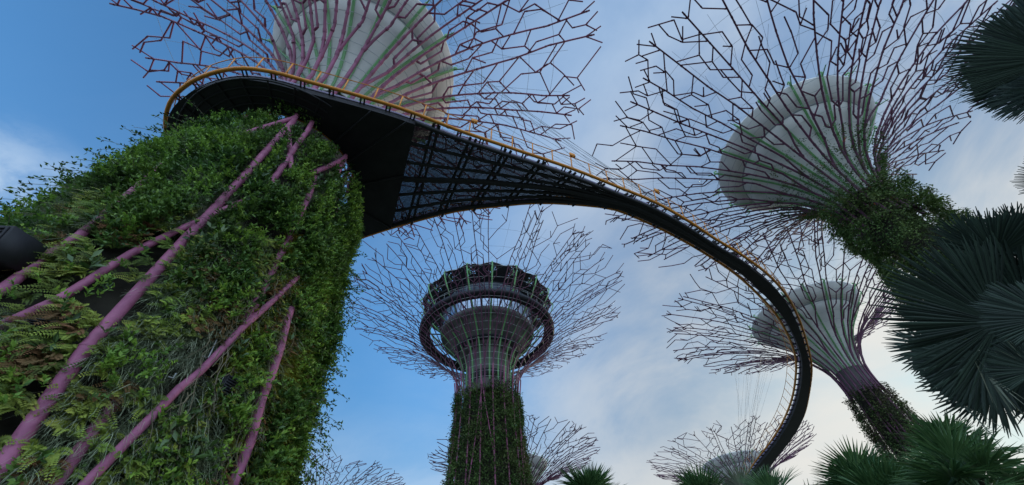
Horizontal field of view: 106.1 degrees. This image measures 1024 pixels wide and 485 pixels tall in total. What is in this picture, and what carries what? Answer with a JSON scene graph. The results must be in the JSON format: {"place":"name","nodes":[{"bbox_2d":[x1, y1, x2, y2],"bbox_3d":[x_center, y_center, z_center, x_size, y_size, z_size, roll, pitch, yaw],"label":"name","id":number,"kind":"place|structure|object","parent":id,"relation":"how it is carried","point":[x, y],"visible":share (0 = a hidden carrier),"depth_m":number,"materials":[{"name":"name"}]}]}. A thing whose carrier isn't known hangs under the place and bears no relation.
{"place":"outdoors","nodes":[
{"label":"outdoors","id":0,"kind":"place"},
{"bbox_2d":[0,0,1023,484],"label":"sky","id":1,"kind":"structure","parent":0,"point":[69,78],"materials":[{"name":"blue"}]},
{"label":"ground","id":2,"kind":"structure","parent":0,"visible":0},
{"bbox_2d":[0,0,602,484],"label":"supertree","id":3,"kind":"object","parent":2,"relation":"on","point":[170,278],"visible":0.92,"depth_m":10.92,"materials":[{"name":"plant"}]},
{"bbox_2d":[0,225,47,274],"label":"equipment box","id":4,"kind":"object","parent":3,"relation":"attached to","point":[19,247],"visible":0.82,"depth_m":8.37,"materials":[{"name":"black paint"}]},
{"bbox_2d":[18,317,58,340],"bbox_3d":[-9.634,1.874,7.866,0.450,0.400,0.775,18,-45,-18],"label":"equipment box","id":5,"kind":"object","parent":3,"relation":"attached to","point":[33,320],"visible":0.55,"depth_m":7.66,"materials":[{"name":"black paint"}]},
{"bbox_2d":[218,373,242,399],"bbox_3d":[-7.147,3.590,9.489,0.725,0.500,0.420,-15,-50,19],"label":"equipment box","id":6,"kind":"object","parent":3,"relation":"attached to","point":[228,382],"visible":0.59,"depth_m":9.35,"materials":[{"name":"black paint"}]},
{"bbox_2d":[163,47,812,478],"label":"skyway","id":7,"kind":"object","parent":3,"relation":"attached to","point":[375,143],"visible":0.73,"depth_m":22.83,"materials":[{"name":"grey metal"}]},
{"bbox_2d":[299,451,404,484],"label":"supertree","id":8,"kind":"object","parent":2,"relation":"on","point":[355,478],"visible":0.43,"depth_m":85.70,"materials":[{"name":"purple metal"}]},
{"bbox_2d":[348,202,624,484],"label":"supertree","id":9,"kind":"object","parent":2,"relation":"on","point":[486,321],"visible":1,"depth_m":63.41,"materials":[{"name":"purple metal"}]},
{"bbox_2d":[428,415,599,484],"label":"supertree","id":10,"kind":"object","parent":2,"relation":"on","point":[539,464],"visible":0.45,"depth_m":82.70,"materials":[{"name":"purple metal"}]},
{"bbox_2d":[551,457,625,484],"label":"palm","id":11,"kind":"object","parent":2,"relation":"on","point":[592,476],"visible":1,"depth_m":17.41,"materials":[{"name":"green plant"}]},
{"bbox_2d":[671,461,727,484],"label":"palm","id":12,"kind":"object","parent":2,"relation":"on","point":[696,478],"visible":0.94,"depth_m":18.76,"materials":[{"name":"green plant"}]},
{"bbox_2d":[647,415,815,484],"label":"supertree","id":13,"kind":"object","parent":2,"relation":"on","point":[725,461],"visible":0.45,"depth_m":100.01,"materials":[{"name":"purple metal"}]},
{"bbox_2d":[713,463,763,484],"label":"palm","id":14,"kind":"object","parent":2,"relation":"on","point":[732,481],"visible":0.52,"depth_m":17.42,"materials":[{"name":"green plant"}]},
{"bbox_2d":[733,466,800,484],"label":"palm","id":15,"kind":"object","parent":2,"relation":"on","point":[766,478],"visible":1,"depth_m":14.83,"materials":[{"name":"green plant"}]},
{"bbox_2d":[661,208,932,468],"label":"supertree","id":16,"kind":"object","parent":2,"relation":"on","point":[827,310],"visible":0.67,"depth_m":50.05,"materials":[{"name":"purple metal"}]},
{"bbox_2d":[592,0,1021,417],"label":"supertree","id":17,"kind":"object","parent":2,"relation":"on","point":[800,145],"visible":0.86,"depth_m":32.87,"materials":[{"name":"purple metal"}]},
{"bbox_2d":[809,435,890,484],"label":"palm","id":18,"kind":"object","parent":2,"relation":"on","point":[850,456],"visible":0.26,"depth_m":17.85,"materials":[{"name":"green plant"}]},
{"bbox_2d":[827,449,915,484],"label":"palm","id":19,"kind":"object","parent":2,"relation":"on","point":[881,475],"visible":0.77,"depth_m":14.40,"materials":[{"name":"green plant"}]},
{"bbox_2d":[853,451,965,484],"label":"palm","id":20,"kind":"object","parent":2,"relation":"on","point":[892,463],"visible":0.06,"depth_m":15.61,"materials":[{"name":"green plant"}]},
{"bbox_2d":[864,0,1023,453],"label":"fan palm","id":21,"kind":"object","parent":2,"relation":"on","point":[976,298],"visible":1,"depth_m":2.94,"materials":[{"name":"green plant"}]},
{"bbox_2d":[880,413,1023,484],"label":"palm","id":22,"kind":"object","parent":2,"relation":"on","point":[948,454],"visible":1,"depth_m":10.15,"materials":[{"name":"green plant"}]},
{"bbox_2d":[895,407,1023,484],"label":"palm","id":23,"kind":"object","parent":2,"relation":"on","point":[925,423],"visible":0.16,"depth_m":11.90,"materials":[{"name":"green plant"}]}
]}

